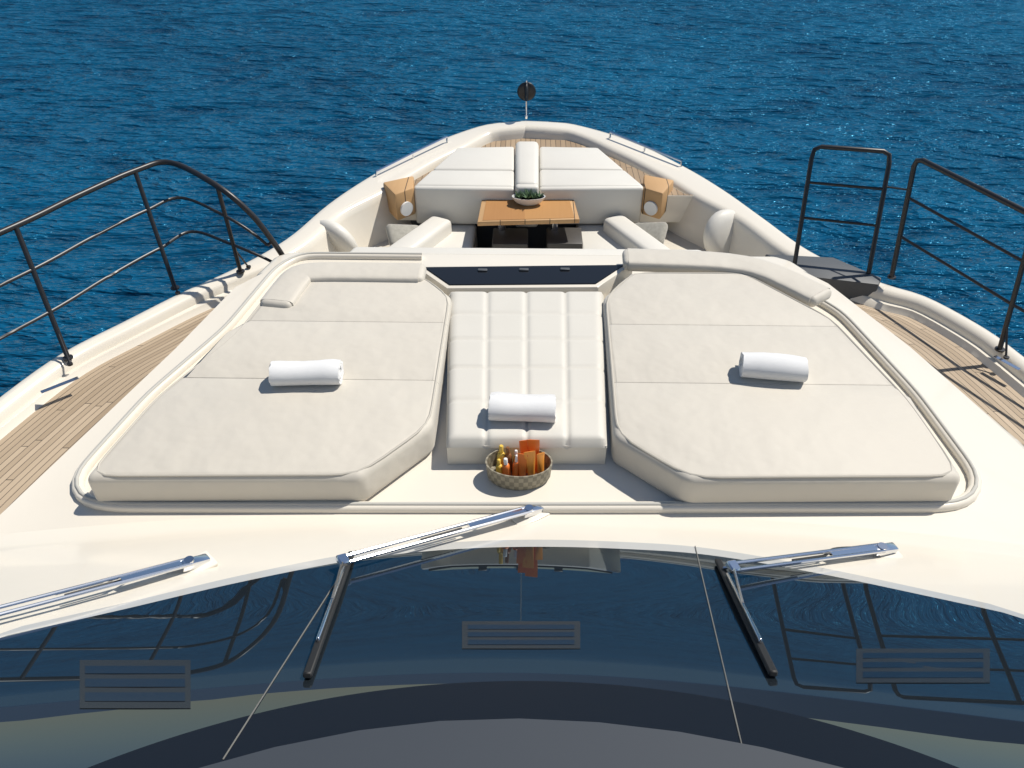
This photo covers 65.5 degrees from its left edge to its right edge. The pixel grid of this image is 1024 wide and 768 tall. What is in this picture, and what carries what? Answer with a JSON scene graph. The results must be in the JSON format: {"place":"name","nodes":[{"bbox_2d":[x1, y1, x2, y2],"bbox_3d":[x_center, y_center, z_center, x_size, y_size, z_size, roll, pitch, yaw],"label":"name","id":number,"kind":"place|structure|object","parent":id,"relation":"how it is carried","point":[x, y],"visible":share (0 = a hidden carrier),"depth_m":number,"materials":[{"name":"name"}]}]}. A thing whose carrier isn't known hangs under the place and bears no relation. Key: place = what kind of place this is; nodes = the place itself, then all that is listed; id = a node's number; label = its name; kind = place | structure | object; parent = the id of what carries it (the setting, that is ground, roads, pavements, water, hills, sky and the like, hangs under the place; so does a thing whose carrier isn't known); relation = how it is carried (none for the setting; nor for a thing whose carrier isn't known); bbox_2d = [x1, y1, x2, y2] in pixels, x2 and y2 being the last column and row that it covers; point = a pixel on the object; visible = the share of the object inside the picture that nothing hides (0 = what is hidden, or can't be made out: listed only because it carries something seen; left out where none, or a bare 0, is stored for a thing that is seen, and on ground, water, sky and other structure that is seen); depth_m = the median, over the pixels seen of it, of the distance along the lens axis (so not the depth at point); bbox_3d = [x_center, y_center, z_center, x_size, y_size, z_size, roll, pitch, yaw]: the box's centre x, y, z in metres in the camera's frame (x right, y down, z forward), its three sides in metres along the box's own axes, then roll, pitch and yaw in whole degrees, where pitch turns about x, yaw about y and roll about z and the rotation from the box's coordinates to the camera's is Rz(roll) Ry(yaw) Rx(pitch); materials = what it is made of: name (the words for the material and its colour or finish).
{"place":"outdoors","nodes":[
{"label":"outdoors","id":0,"kind":"place"},
{"bbox_2d":[0,0,1023,396],"bbox_3d":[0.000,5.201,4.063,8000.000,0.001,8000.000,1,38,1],"label":"sea","id":1,"kind":"structure","parent":0,"point":[282,120],"depth_m":19.02,"materials":[{"name":"blue liquid"}]},
{"bbox_2d":[0,121,1023,439],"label":"bulwark","id":2,"kind":"object","parent":1,"relation":"on","point":[360,213],"visible":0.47,"depth_m":7.11,"materials":[{"name":"white plastic"}]},
{"bbox_2d":[0,307,215,513],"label":"deck","id":3,"kind":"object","parent":2,"relation":"on","point":[40,441],"visible":0.32,"depth_m":5.43,"materials":[{"name":"brown wood"}]},
{"bbox_2d":[0,159,283,365],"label":"rail","id":4,"kind":"object","parent":2,"relation":"on","point":[17,225],"visible":0.93,"depth_m":6.14,"materials":[{"name":"black metal"}]},
{"bbox_2d":[0,253,1023,544],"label":"coachroof","id":5,"kind":"object","parent":2,"relation":"on","point":[988,443],"visible":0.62,"depth_m":4.49,"materials":[{"name":"white plastic"}]},
{"bbox_2d":[88,262,451,501],"bbox_3d":[-1.305,-0.122,5.013,1.762,0.255,2.224,1,38,1],"label":"sunpad","id":6,"kind":"object","parent":5,"relation":"on","point":[222,420],"visible":0.98,"depth_m":4.55,"materials":[{"name":"white fabric"}]},
{"bbox_2d":[268,359,343,385],"bbox_3d":[-1.210,-0.075,4.694,0.408,0.136,0.194,-1,38,-1],"label":"towel","id":7,"kind":"object","parent":6,"relation":"on","point":[312,372],"visible":1,"depth_m":4.62,"materials":[{"name":"white fabric"}]},
{"bbox_2d":[0,513,1023,767],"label":"windscreen","id":8,"kind":"object","parent":5,"relation":"on","point":[912,657],"visible":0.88,"depth_m":2.95,"materials":[{"name":"grey"}]},
{"bbox_2d":[0,551,217,616],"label":"wiper","id":9,"kind":"object","parent":8,"relation":"on","point":[204,560],"visible":0.93,"depth_m":3.32,"materials":[{"name":"silver metal"}]},
{"bbox_2d":[303,504,549,677],"bbox_3d":[-0.474,0.725,3.545,0.587,0.752,1.700,21,43,25],"label":"wiper","id":10,"kind":"object","parent":8,"relation":"on","point":[525,515],"visible":0.94,"depth_m":3.70,"materials":[{"name":"silver metal"}]},
{"bbox_2d":[715,541,902,676],"bbox_3d":[1.185,0.770,3.421,0.594,0.623,1.471,31,48,34],"label":"wiper","id":11,"kind":"object","parent":8,"relation":"on","point":[886,549],"visible":0.96,"depth_m":3.57,"materials":[{"name":"silver metal"}]},
{"bbox_2d":[485,439,552,489],"bbox_3d":[0.038,0.411,4.330,0.368,0.257,0.242,1,38,1],"label":"basket","id":12,"kind":"object","parent":5,"relation":"on","point":[529,467],"visible":1,"depth_m":4.31,"materials":[{"name":"beige wicker"}]},
{"bbox_2d":[446,292,606,463],"bbox_3d":[0.087,-0.111,5.054,1.100,0.188,1.610,1,38,1],"label":"sunpad","id":13,"kind":"object","parent":5,"relation":"on","point":[534,342],"visible":0.92,"depth_m":4.87,"materials":[{"name":"leather"}]},
{"bbox_2d":[488,392,555,422],"bbox_3d":[0.059,0.130,4.485,0.382,0.133,0.195,1,38,1],"label":"towel","id":14,"kind":"object","parent":13,"relation":"on","point":[505,406],"visible":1,"depth_m":4.42,"materials":[{"name":"white fabric"}]},
{"bbox_2d":[72,252,981,513],"bbox_3d":[0.103,-0.167,5.258,5.002,0.069,2.790,1,38,1],"label":"trim rail","id":15,"kind":"object","parent":5,"relation":"on","point":[966,498],"visible":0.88,"depth_m":4.19,"materials":[{"name":"white plastic"}]},
{"bbox_2d":[603,248,959,502],"bbox_3d":[1.463,-0.179,5.087,1.780,0.255,2.422,1,38,1],"label":"sunpad","id":16,"kind":"object","parent":5,"relation":"on","point":[694,416],"visible":0.97,"depth_m":4.60,"materials":[{"name":"white fabric"}]},
{"bbox_2d":[738,352,808,381],"bbox_3d":[1.552,-0.110,4.732,0.378,0.144,0.196,5,38,6],"label":"towel","id":17,"kind":"object","parent":16,"relation":"on","point":[775,366],"visible":1,"depth_m":4.66,"materials":[{"name":"white fabric"}]},
{"bbox_2d":[350,215,700,254],"bbox_3d":[0.139,-1.146,7.387,3.118,0.830,1.557,1,38,1],"label":"sofa","id":18,"kind":"object","parent":2,"relation":"on","point":[617,235],"visible":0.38,"depth_m":7.48,"materials":[{"name":"leather"}]},
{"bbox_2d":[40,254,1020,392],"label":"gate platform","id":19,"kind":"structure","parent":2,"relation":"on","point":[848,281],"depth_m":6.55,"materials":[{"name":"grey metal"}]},
{"bbox_2d":[373,80,705,250],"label":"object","id":20,"kind":"object","parent":2,"relation":"on","point":[664,200],"visible":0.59,"depth_m":7.83,"materials":[{"name":"brown wood"}]},
{"bbox_2d":[517,82,535,101],"bbox_3d":[0.162,-3.262,8.886,0.153,0.210,0.153,-31,47,-33],"label":"anchor ball","id":21,"kind":"object","parent":20,"relation":"on","point":[526,91],"visible":1,"depth_m":8.86,"materials":[{"name":"black metal"}]},
{"bbox_2d":[320,209,734,252],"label":"round covers","id":22,"kind":"object","parent":20,"relation":"on","point":[717,233],"visible":0.56,"depth_m":7.37,"materials":[{"name":"plastic"}]},
{"bbox_2d":[414,141,643,226],"bbox_3d":[0.170,-2.059,8.134,2.218,0.450,1.145,1,38,1],"label":"bow sunpad","id":23,"kind":"object","parent":20,"relation":"on","point":[459,185],"visible":0.88,"depth_m":7.80,"materials":[{"name":"leather"}]},
{"bbox_2d":[477,200,582,248],"bbox_3d":[0.177,-1.363,7.751,0.985,0.723,0.567,1,38,1],"label":"table","id":24,"kind":"object","parent":20,"relation":"on","point":[501,214],"visible":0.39,"depth_m":7.50,"materials":[{"name":"brown wood"}]},
{"bbox_2d":[512,189,544,205],"bbox_3d":[0.158,-1.778,7.550,0.320,0.180,0.191,1,38,1],"label":"bowl plant","id":25,"kind":"object","parent":24,"relation":"on","point":[527,198],"visible":1,"depth_m":7.55,"materials":[{"name":"white ceramic"}]},
{"bbox_2d":[793,144,1023,359],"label":"rail","id":26,"kind":"object","parent":2,"relation":"on","point":[991,195],"visible":0.99,"depth_m":6.32,"materials":[{"name":"black metal"}]},
{"bbox_2d":[850,300,1023,445],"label":"teak deck","id":27,"kind":"object","parent":2,"relation":"on","point":[988,391],"visible":0.24,"depth_m":5.80,"materials":[{"name":"brown wood"}]},
{"bbox_2d":[200,718,842,767],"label":"brow","id":28,"kind":"object","parent":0,"point":[514,743],"visible":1,"depth_m":1.07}
]}

